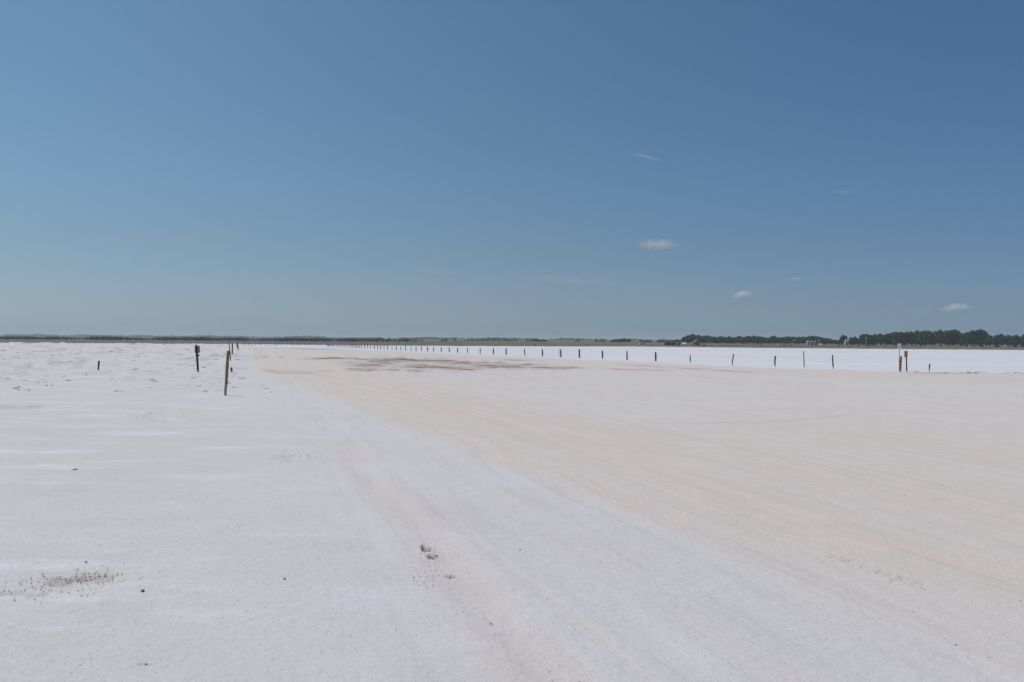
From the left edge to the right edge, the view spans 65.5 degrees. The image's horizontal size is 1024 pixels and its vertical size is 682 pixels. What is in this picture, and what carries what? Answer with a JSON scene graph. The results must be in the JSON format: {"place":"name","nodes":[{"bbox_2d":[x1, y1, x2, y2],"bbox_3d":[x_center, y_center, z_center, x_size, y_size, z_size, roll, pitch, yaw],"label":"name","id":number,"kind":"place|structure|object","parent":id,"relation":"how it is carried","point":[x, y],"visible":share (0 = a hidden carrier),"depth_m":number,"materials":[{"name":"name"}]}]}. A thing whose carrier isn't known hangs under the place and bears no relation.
{"place":"outdoors","nodes":[
{"label":"outdoors","id":0,"kind":"place"},
{"bbox_2d":[0,342,1023,681],"bbox_3d":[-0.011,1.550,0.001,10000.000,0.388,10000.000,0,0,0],"label":"ground","id":1,"kind":"structure","parent":0,"point":[590,514],"depth_m":7.81,"materials":[{"name":"white sand"}]},
{"bbox_2d":[0,343,277,391],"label":"broken crust","id":2,"kind":"object","parent":1,"relation":"on","point":[17,387],"visible":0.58,"depth_m":55.95},
{"bbox_2d":[195,345,199,371],"bbox_3d":[-16.081,0.912,40.623,0.271,1.468,0.124,0,0,0],"label":"sign post","id":3,"kind":"object","parent":1,"relation":"on","point":[197,349],"visible":0.96,"depth_m":40.58,"materials":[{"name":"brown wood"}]},
{"bbox_2d":[224,350,229,394],"bbox_3d":[-8.529,1.001,23.817,0.148,1.452,0.105,0,0,0],"label":"wooden post","id":4,"kind":"object","parent":1,"relation":"on","point":[226,372],"visible":0.97,"depth_m":23.78,"materials":[{"name":"brown wood"}]},
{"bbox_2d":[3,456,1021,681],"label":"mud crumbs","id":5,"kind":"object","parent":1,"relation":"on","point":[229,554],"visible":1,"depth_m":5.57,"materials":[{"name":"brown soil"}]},
{"bbox_2d":[898,343,900,362],"bbox_3d":[23.682,1.034,48.695,0.205,1.764,0.046,0,0,0],"label":"white sign","id":6,"kind":"object","parent":1,"relation":"on","point":[899,346],"visible":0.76,"depth_m":48.67,"materials":[{"name":"metal"}]},
{"bbox_2d":[899,356,901,371],"bbox_3d":[23.186,1.399,47.510,0.143,1.028,0.132,0,0,0],"label":"wooden post","id":7,"kind":"object","parent":1,"relation":"on","point":[900,365],"visible":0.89,"depth_m":47.46,"materials":[{"name":"brown wood"}]},
{"bbox_2d":[904,351,907,371],"bbox_3d":[23.743,1.254,48.012,0.231,1.326,0.112,0,0,0],"label":"orange sign","id":8,"kind":"object","parent":1,"relation":"on","point":[906,354],"visible":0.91,"depth_m":47.96,"materials":[{"name":"brown metal"}]},
{"bbox_2d":[0,337,1023,349],"bbox_3d":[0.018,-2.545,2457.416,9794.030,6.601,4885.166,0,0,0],"label":"shore","id":9,"kind":"structure","parent":0,"point":[464,342],"depth_m":307.51,"materials":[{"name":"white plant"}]},
{"bbox_2d":[0,333,681,341],"bbox_3d":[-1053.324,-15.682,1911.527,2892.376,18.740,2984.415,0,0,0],"label":"wood","id":10,"kind":"object","parent":9,"relation":"on","point":[164,337],"visible":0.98,"depth_m":918.58,"materials":[{"name":"green plant"}]},
{"bbox_2d":[684,335,691,342],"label":"tree","id":11,"kind":"object","parent":9,"relation":"on","point":[687,338],"visible":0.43,"depth_m":533.23,"materials":[{"name":"green plant"}]},
{"bbox_2d":[688,334,696,341],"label":"tree","id":12,"kind":"object","parent":9,"relation":"on","point":[692,337],"visible":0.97,"depth_m":511.18,"materials":[{"name":"green plant"}]},
{"bbox_2d":[693,339,700,344],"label":"shed","id":13,"kind":"structure","parent":9,"relation":"on","point":[696,342],"depth_m":290.00,"materials":[{"name":"grey metal"}]},
{"bbox_2d":[698,336,707,343],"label":"tree","id":14,"kind":"object","parent":9,"relation":"on","point":[703,339],"visible":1,"depth_m":502.45,"materials":[{"name":"green plant"}]},
{"bbox_2d":[710,336,719,343],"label":"tree","id":15,"kind":"object","parent":9,"relation":"on","point":[713,340],"visible":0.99,"depth_m":507.89,"materials":[{"name":"green plant"}]},
{"bbox_2d":[720,337,727,343],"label":"tree","id":16,"kind":"object","parent":9,"relation":"on","point":[723,339],"visible":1,"depth_m":501.45,"materials":[{"name":"green plant"}]},
{"bbox_2d":[724,336,732,343],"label":"tree","id":17,"kind":"object","parent":9,"relation":"on","point":[730,339],"visible":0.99,"depth_m":501.35,"materials":[{"name":"green plant"}]},
{"bbox_2d":[744,336,753,343],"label":"tree","id":18,"kind":"object","parent":9,"relation":"on","point":[748,339],"visible":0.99,"depth_m":500.29,"materials":[{"name":"green plant"}]},
{"bbox_2d":[753,336,762,343],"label":"tree","id":19,"kind":"object","parent":9,"relation":"on","point":[758,339],"visible":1,"depth_m":508.02,"materials":[{"name":"green plant"}]},
{"bbox_2d":[767,337,773,343],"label":"tree","id":20,"kind":"object","parent":9,"relation":"on","point":[770,340],"visible":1,"depth_m":521.46,"materials":[{"name":"green plant"}]},
{"bbox_2d":[771,336,778,343],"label":"tree","id":21,"kind":"object","parent":9,"relation":"on","point":[776,339],"visible":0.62,"depth_m":529.51,"materials":[{"name":"green plant"}]},
{"bbox_2d":[784,336,794,343],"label":"tree","id":22,"kind":"object","parent":9,"relation":"on","point":[787,339],"visible":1,"depth_m":528.89,"materials":[{"name":"green plant"}]},
{"bbox_2d":[795,336,803,343],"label":"tree","id":23,"kind":"object","parent":9,"relation":"on","point":[799,339],"visible":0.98,"depth_m":516.53,"materials":[{"name":"green plant"}]},
{"bbox_2d":[803,336,812,343],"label":"tree","id":24,"kind":"object","parent":9,"relation":"on","point":[808,338],"visible":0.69,"depth_m":499.71,"materials":[{"name":"green plant"}]},
{"bbox_2d":[817,337,826,343],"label":"tree","id":25,"kind":"object","parent":9,"relation":"on","point":[822,340],"visible":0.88,"depth_m":502.53,"materials":[{"name":"green plant"}]},
{"bbox_2d":[826,338,834,343],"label":"tree","id":26,"kind":"object","parent":9,"relation":"on","point":[830,341],"visible":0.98,"depth_m":519.70,"materials":[{"name":"green plant"}]},
{"bbox_2d":[839,335,847,344],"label":"tree","id":27,"kind":"object","parent":9,"relation":"on","point":[842,338],"visible":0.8,"depth_m":424.08,"materials":[{"name":"green plant"}]},
{"bbox_2d":[847,337,853,344],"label":"tree","id":28,"kind":"object","parent":9,"relation":"on","point":[851,340],"visible":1,"depth_m":429.51,"materials":[{"name":"green plant"}]},
{"bbox_2d":[853,336,857,344],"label":"tree","id":29,"kind":"object","parent":9,"relation":"on","point":[855,339],"visible":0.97,"depth_m":431.19,"materials":[{"name":"green plant"}]},
{"bbox_2d":[859,334,865,343],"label":"tree","id":30,"kind":"object","parent":9,"relation":"on","point":[862,340],"visible":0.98,"depth_m":413.36,"materials":[{"name":"green plant"}]},
{"bbox_2d":[866,335,874,344],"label":"tree","id":31,"kind":"object","parent":9,"relation":"on","point":[870,339],"visible":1,"depth_m":396.57,"materials":[{"name":"green plant"}]},
{"bbox_2d":[874,333,885,344],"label":"tree","id":32,"kind":"object","parent":9,"relation":"on","point":[880,338],"visible":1,"depth_m":402.23,"materials":[{"name":"green plant"}]},
{"bbox_2d":[883,333,891,344],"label":"tree","id":33,"kind":"object","parent":9,"relation":"on","point":[888,340],"visible":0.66,"depth_m":410.25,"materials":[{"name":"green plant"}]},
{"bbox_2d":[891,331,901,345],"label":"tree","id":34,"kind":"object","parent":9,"relation":"on","point":[896,338],"visible":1,"depth_m":399.19,"materials":[{"name":"green plant"}]},
{"bbox_2d":[901,331,910,344],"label":"tree","id":35,"kind":"object","parent":9,"relation":"on","point":[904,340],"visible":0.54,"depth_m":420.57,"materials":[{"name":"green plant"}]},
{"bbox_2d":[905,331,916,345],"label":"tree","id":36,"kind":"object","parent":9,"relation":"on","point":[911,338],"visible":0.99,"depth_m":396.21,"materials":[{"name":"green plant"}]},
{"bbox_2d":[913,330,918,345],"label":"tree","id":37,"kind":"object","parent":9,"relation":"on","point":[915,333],"visible":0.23,"depth_m":414.98,"materials":[{"name":"green plant"}]},
{"bbox_2d":[916,331,927,344],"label":"tree","id":38,"kind":"object","parent":9,"relation":"on","point":[921,337],"visible":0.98,"depth_m":395.16,"materials":[{"name":"green plant"}]},
{"bbox_2d":[924,330,930,345],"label":"tree","id":39,"kind":"object","parent":9,"relation":"on","point":[928,335],"visible":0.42,"depth_m":410.13,"materials":[{"name":"green plant"}]},
{"bbox_2d":[928,330,934,344],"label":"tree","id":40,"kind":"object","parent":9,"relation":"on","point":[932,339],"visible":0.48,"depth_m":424.48,"materials":[{"name":"green plant"}]},
{"bbox_2d":[934,330,945,344],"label":"tree","id":41,"kind":"object","parent":9,"relation":"on","point":[940,336],"visible":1,"depth_m":421.76,"materials":[{"name":"green plant"}]},
{"bbox_2d":[945,330,956,345],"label":"tree","id":42,"kind":"object","parent":9,"relation":"on","point":[950,339],"visible":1,"depth_m":397.35,"materials":[{"name":"green plant"}]},
{"bbox_2d":[952,328,960,345],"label":"tree","id":43,"kind":"object","parent":9,"relation":"on","point":[957,335],"visible":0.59,"depth_m":401.15,"materials":[{"name":"green plant"}]},
{"bbox_2d":[960,333,968,344],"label":"tree","id":44,"kind":"object","parent":9,"relation":"on","point":[964,339],"visible":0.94,"depth_m":404.70,"materials":[{"name":"green plant"}]},
{"bbox_2d":[965,332,971,344],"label":"tree","id":45,"kind":"object","parent":9,"relation":"on","point":[969,337],"visible":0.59,"depth_m":407.36,"materials":[{"name":"green plant"}]},
{"bbox_2d":[968,330,978,345],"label":"tree","id":46,"kind":"object","parent":9,"relation":"on","point":[974,339],"visible":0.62,"depth_m":414.05,"materials":[{"name":"green plant"}]},
{"bbox_2d":[974,330,982,345],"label":"tree","id":47,"kind":"object","parent":9,"relation":"on","point":[979,335],"visible":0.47,"depth_m":425.09,"materials":[{"name":"green plant"}]},
{"bbox_2d":[978,329,986,345],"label":"tree","id":48,"kind":"object","parent":9,"relation":"on","point":[984,334],"visible":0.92,"depth_m":425.59,"materials":[{"name":"green plant"}]},
{"bbox_2d":[985,335,995,345],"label":"tree","id":49,"kind":"object","parent":9,"relation":"on","point":[989,341],"visible":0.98,"depth_m":399.68,"materials":[{"name":"green plant"}]},
{"bbox_2d":[994,334,1001,344],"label":"tree","id":50,"kind":"object","parent":9,"relation":"on","point":[997,339],"visible":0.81,"depth_m":404.00,"materials":[{"name":"green plant"}]},
{"bbox_2d":[998,334,1007,345],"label":"tree","id":51,"kind":"object","parent":9,"relation":"on","point":[1003,339],"visible":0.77,"depth_m":406.58,"materials":[{"name":"green plant"}]},
{"bbox_2d":[1005,334,1013,345],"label":"tree","id":52,"kind":"object","parent":9,"relation":"on","point":[1010,342],"visible":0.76,"depth_m":409.89,"materials":[{"name":"green plant"}]},
{"bbox_2d":[1011,335,1016,345],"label":"tree","id":53,"kind":"object","parent":9,"relation":"on","point":[1013,337],"visible":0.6,"depth_m":413.43,"materials":[{"name":"green plant"}]},
{"bbox_2d":[1015,334,1019,344],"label":"tree","id":54,"kind":"object","parent":9,"relation":"on","point":[1018,339],"visible":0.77,"depth_m":416.07,"materials":[{"name":"green plant"}]},
{"bbox_2d":[1019,336,1023,345],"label":"tree","id":55,"kind":"object","parent":9,"relation":"on","point":[1021,341],"visible":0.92,"depth_m":419.16,"materials":[{"name":"green plant"}]},
{"bbox_2d":[0,0,1023,341],"label":"sky","id":56,"kind":"structure","parent":0,"point":[545,169],"materials":[{"name":"blue"}]}
]}

